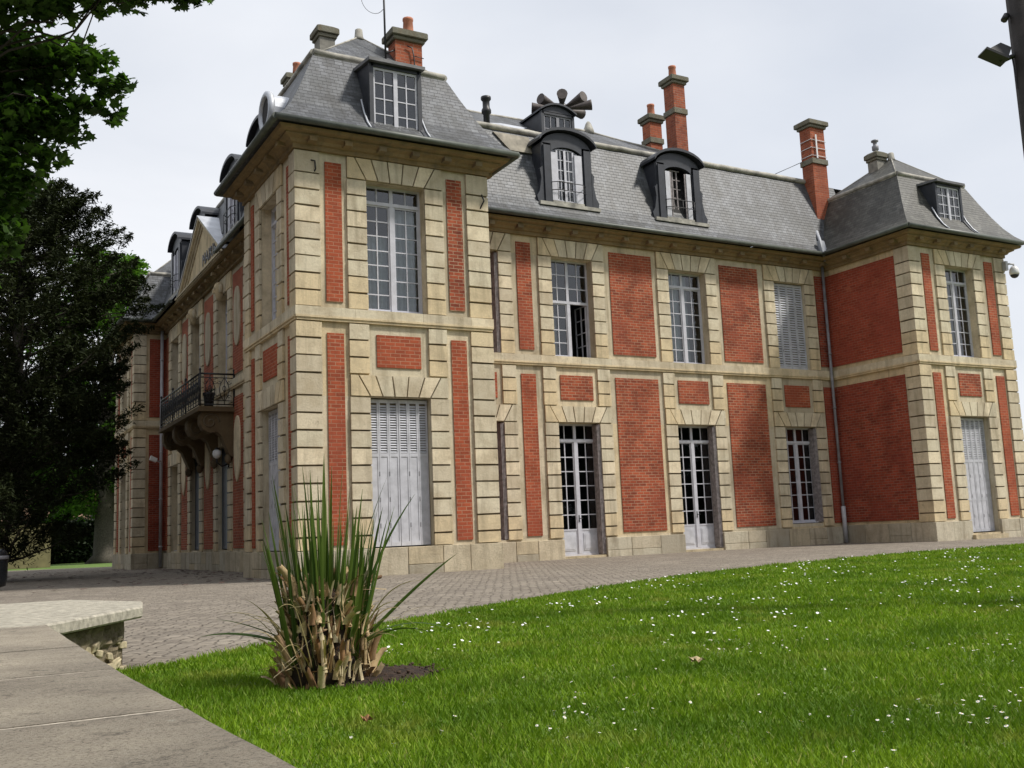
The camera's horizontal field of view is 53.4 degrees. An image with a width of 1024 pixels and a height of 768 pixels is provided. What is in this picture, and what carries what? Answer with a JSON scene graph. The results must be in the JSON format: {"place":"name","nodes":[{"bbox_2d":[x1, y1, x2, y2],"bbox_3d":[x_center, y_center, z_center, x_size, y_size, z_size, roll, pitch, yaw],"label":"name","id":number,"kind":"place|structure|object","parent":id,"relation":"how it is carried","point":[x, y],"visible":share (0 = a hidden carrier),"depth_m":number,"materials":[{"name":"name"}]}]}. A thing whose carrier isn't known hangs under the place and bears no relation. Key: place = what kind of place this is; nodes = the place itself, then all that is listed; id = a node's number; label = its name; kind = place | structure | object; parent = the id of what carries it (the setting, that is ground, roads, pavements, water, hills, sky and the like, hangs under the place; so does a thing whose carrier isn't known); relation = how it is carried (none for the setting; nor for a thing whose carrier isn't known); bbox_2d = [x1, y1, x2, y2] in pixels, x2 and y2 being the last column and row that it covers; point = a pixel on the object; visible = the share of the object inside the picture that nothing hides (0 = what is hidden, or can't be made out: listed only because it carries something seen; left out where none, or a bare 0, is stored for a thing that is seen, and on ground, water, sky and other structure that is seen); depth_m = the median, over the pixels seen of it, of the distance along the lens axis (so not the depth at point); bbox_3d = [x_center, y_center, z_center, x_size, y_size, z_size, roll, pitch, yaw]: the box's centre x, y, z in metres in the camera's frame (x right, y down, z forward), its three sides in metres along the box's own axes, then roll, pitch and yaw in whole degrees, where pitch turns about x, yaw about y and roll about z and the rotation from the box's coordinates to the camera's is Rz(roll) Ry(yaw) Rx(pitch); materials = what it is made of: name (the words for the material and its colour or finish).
{"place":"outdoors","nodes":[
{"label":"outdoors","id":0,"kind":"place"},
{"bbox_2d":[8,563,111,570],"bbox_3d":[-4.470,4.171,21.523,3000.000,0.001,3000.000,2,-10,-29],"label":"ground","id":1,"kind":"structure","parent":0,"point":[67,565],"depth_m":56.52,"materials":[{"name":"green plant"}]},
{"bbox_2d":[8,525,51,568],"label":"garden wall","id":2,"kind":"structure","parent":1,"relation":"on","point":[44,560],"depth_m":56.38,"materials":[{"name":"beige stone"}]},
{"bbox_2d":[12,443,94,559],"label":"broadleaf tree","id":3,"kind":"object","parent":1,"relation":"on","point":[87,517],"visible":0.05,"depth_m":71.75,"materials":[{"name":"green plant"}]},
{"bbox_2d":[23,519,94,563],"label":"hedge","id":4,"kind":"object","parent":1,"relation":"on","point":[83,553],"visible":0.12,"depth_m":71.90,"materials":[{"name":"green plant"}]},
{"bbox_2d":[24,245,150,563],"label":"broadleaf tree","id":5,"kind":"object","parent":1,"relation":"on","point":[102,514],"visible":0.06,"depth_m":65.67,"materials":[{"name":"green plant"}]},
{"bbox_2d":[0,536,1023,668],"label":"courtyard","id":6,"kind":"structure","parent":0,"point":[176,620],"depth_m":18.16,"materials":[{"name":"grey stone"}]},
{"bbox_2d":[0,548,8,586],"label":"litter bin","id":7,"kind":"object","parent":6,"relation":"on","point":[4,556],"visible":1,"depth_m":23.03,"materials":[{"name":"plastic"}]},
{"bbox_2d":[0,169,166,569],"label":"yew tree","id":8,"kind":"object","parent":6,"relation":"on","point":[53,223],"visible":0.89,"depth_m":30.94,"materials":[{"name":"green plant"}]},
{"bbox_2d":[0,0,215,287],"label":"maple tree","id":9,"kind":"object","parent":6,"relation":"on","point":[42,70],"visible":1,"depth_m":12.43,"materials":[{"name":"green plant"}]},
{"bbox_2d":[7,568,270,592],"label":"leaf litter","id":10,"kind":"object","parent":6,"relation":"on","point":[221,571],"visible":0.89,"depth_m":28.06,"materials":[{"name":"brown plant"}]},
{"bbox_2d":[0,600,295,767],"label":"wall","id":11,"kind":"structure","parent":6,"relation":"on","point":[71,696],"depth_m":2.53,"materials":[{"name":"stone"}]},
{"bbox_2d":[109,16,1023,580],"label":"mansion","id":12,"kind":"structure","parent":6,"relation":"on","point":[401,278],"depth_m":31.70,"materials":[{"name":"stone"}]},
{"bbox_2d":[149,456,160,461],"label":"floodlight","id":13,"kind":"object","parent":12,"relation":"attached to","point":[153,458],"visible":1,"depth_m":40.78,"materials":[{"name":"white plastic"}]},
{"bbox_2d":[195,460,199,549],"bbox_3d":[-11.320,4.327,36.685,0.050,3.250,0.725,2,-10,-29],"label":"door","id":14,"kind":"structure","parent":12,"relation":"in","point":[197,477],"depth_m":36.73,"materials":[{"name":"grey wood"}]},
{"bbox_2d":[202,387,215,405],"bbox_3d":[-9.538,0.423,32.020,0.441,0.679,0.418,2,-10,-29],"label":"planter","id":15,"kind":"object","parent":12,"relation":"on","point":[209,394],"visible":0.75,"depth_m":31.88,"materials":[{"name":"black metal"}]},
{"bbox_2d":[212,447,228,467],"bbox_3d":[-9.149,2.305,31.966,0.520,0.640,0.280,2,-10,-29],"label":"wall lantern","id":16,"kind":"object","parent":12,"relation":"attached to","point":[216,453],"depth_m":31.86,"materials":[{"name":"white glass"}]},
{"bbox_2d":[222,449,226,548],"bbox_3d":[-9.341,3.725,33.146,0.056,3.250,0.725,2,-10,-29],"label":"door","id":17,"kind":"structure","parent":12,"relation":"in","point":[224,469],"depth_m":33.16,"materials":[{"name":"grey wood"}]},
{"bbox_2d":[225,300,227,382],"bbox_3d":[-9.255,-1.425,33.642,0.100,3.050,1.500,2,-10,-29],"label":"window","id":18,"kind":"structure","parent":12,"relation":"in","point":[226,300],"depth_m":34.24,"materials":[{"name":"white paint"}]},
{"bbox_2d":[271,205,277,320],"bbox_3d":[-5.566,-2.933,24.585,0.100,3.060,1.500,2,-10,-29],"label":"window","id":19,"kind":"structure","parent":12,"relation":"in","point":[273,212],"depth_m":25.12,"materials":[{"name":"white paint"}]},
{"bbox_2d":[361,0,394,58],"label":"aerial mast","id":20,"kind":"object","parent":12,"relation":"attached to","point":[385,51],"visible":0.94,"depth_m":25.84,"materials":[{"name":"black metal"}]},
{"bbox_2d":[366,185,422,313],"bbox_3d":[-2.842,-3.131,24.017,1.480,3.060,0.366,2,-10,-29],"label":"window","id":21,"kind":"structure","parent":12,"relation":"in","point":[392,280],"depth_m":24.10,"materials":[{"name":"white paint"}]},
{"bbox_2d":[531,89,591,118],"bbox_3d":[1.663,-8.891,33.786,2.023,1.049,2.023,2,-10,-29],"label":"siren","id":22,"kind":"object","parent":12,"relation":"attached to","point":[579,104],"visible":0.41,"depth_m":33.30,"materials":[{"name":"black metal"}]},
{"bbox_2d":[551,260,590,357],"bbox_3d":[1.566,-2.221,31.308,1.470,3.050,0.675,2,-10,-29],"label":"window","id":23,"kind":"structure","parent":12,"relation":"in","point":[567,304],"depth_m":31.18,"materials":[{"name":"white paint"}]},
{"bbox_2d":[559,424,600,555],"bbox_3d":[1.946,3.125,30.243,1.470,3.900,0.160,2,-10,-29],"label":"door","id":24,"kind":"structure","parent":12,"relation":"in","point":[579,541],"depth_m":30.20,"materials":[{"name":"white paint"}]},
{"bbox_2d":[667,272,704,363],"bbox_3d":[5.548,-2.100,33.270,1.540,3.050,0.246,2,-10,-29],"label":"window","id":25,"kind":"structure","parent":12,"relation":"in","point":[678,354],"depth_m":33.28,"materials":[{"name":"white paint"}]},
{"bbox_2d":[678,426,717,549],"bbox_3d":[5.824,3.278,32.390,1.540,3.900,0.160,2,-10,-29],"label":"door","id":26,"kind":"structure","parent":12,"relation":"in","point":[697,536],"depth_m":32.36,"materials":[{"name":"white paint"}]},
{"bbox_2d":[785,428,818,522],"bbox_3d":[9.755,3.096,34.588,1.450,3.230,0.220,2,-10,-29],"label":"window","id":27,"kind":"structure","parent":12,"relation":"in","point":[795,443],"depth_m":34.64,"materials":[{"name":"white paint"}]},
{"bbox_2d":[945,269,975,357],"bbox_3d":[14.903,-2.369,34.281,1.440,3.060,0.366,2,-10,-29],"label":"window","id":28,"kind":"structure","parent":12,"relation":"in","point":[950,291],"depth_m":34.38,"materials":[{"name":"white paint"}]},
{"bbox_2d":[1002,261,1019,277],"bbox_3d":[17.363,-3.968,35.394,0.650,0.560,0.331,2,-10,-29],"label":"security camera","id":29,"kind":"object","parent":12,"relation":"attached to","point":[1014,271],"visible":1,"depth_m":35.33,"materials":[{"name":"white plastic"}]},
{"bbox_2d":[0,0,1023,440],"label":"sky","id":30,"kind":"structure","parent":0,"point":[909,76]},
{"bbox_2d":[114,542,1023,767],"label":"lawn","id":31,"kind":"structure","parent":0,"point":[553,740],"depth_m":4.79,"materials":[{"name":"plant"}]},
{"bbox_2d":[360,714,372,721],"bbox_3d":[-0.613,1.413,4.307,0.052,0.033,0.056,-6,-9,23],"label":"dead leaf","id":32,"kind":"object","parent":31,"relation":"on","point":[367,717],"visible":1,"depth_m":4.31,"materials":[{"name":"brown plant"}]},
{"bbox_2d":[328,662,447,687],"bbox_3d":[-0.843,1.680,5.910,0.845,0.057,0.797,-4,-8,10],"label":"soil","id":33,"kind":"structure","parent":31,"relation":"on","point":[416,670],"depth_m":5.77,"materials":[{"name":"brown soil"}]},
{"bbox_2d":[201,461,455,689],"bbox_3d":[-1.049,1.091,5.907,1.362,1.384,1.207,2,-10,-29],"label":"pampas clump","id":34,"kind":"object","parent":33,"relation":"on","point":[326,635],"visible":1,"depth_m":5.68,"materials":[{"name":"green plant"}]},
{"bbox_2d":[688,656,705,661],"bbox_3d":[1.048,1.551,5.742,0.094,0.036,0.103,-6,-9,23],"label":"dead leaf","id":35,"kind":"object","parent":31,"relation":"on","point":[696,658],"visible":1,"depth_m":5.74,"materials":[{"name":"plant"}]},
{"bbox_2d":[387,547,1020,647],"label":"distant daisies","id":36,"kind":"object","parent":31,"relation":"on","point":[721,598],"visible":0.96,"depth_m":10.15,"materials":[{"name":"white plant"}]},
{"bbox_2d":[1001,0,1023,154],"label":"lamp pole","id":37,"kind":"object","parent":31,"relation":"on","point":[1014,15],"visible":1,"depth_m":9.48,"materials":[{"name":"black metal"}]},
{"bbox_2d":[978,43,1015,66],"bbox_3d":[4.609,-3.090,9.526,0.419,0.182,0.180,-2,-8,0],"label":"floodlight","id":38,"kind":"object","parent":37,"relation":"attached to","point":[998,55],"visible":0.97,"depth_m":9.48,"materials":[{"name":"black metal"}]},
{"bbox_2d":[1012,58,1017,88],"bbox_3d":[4.822,-2.266,9.404,0.233,1.601,0.013,-2,-8,0],"label":"cable","id":39,"kind":"object","parent":38,"relation":"hanging from","point":[1015,72],"visible":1,"depth_m":9.50,"materials":[{"name":"black metal"}]}
]}

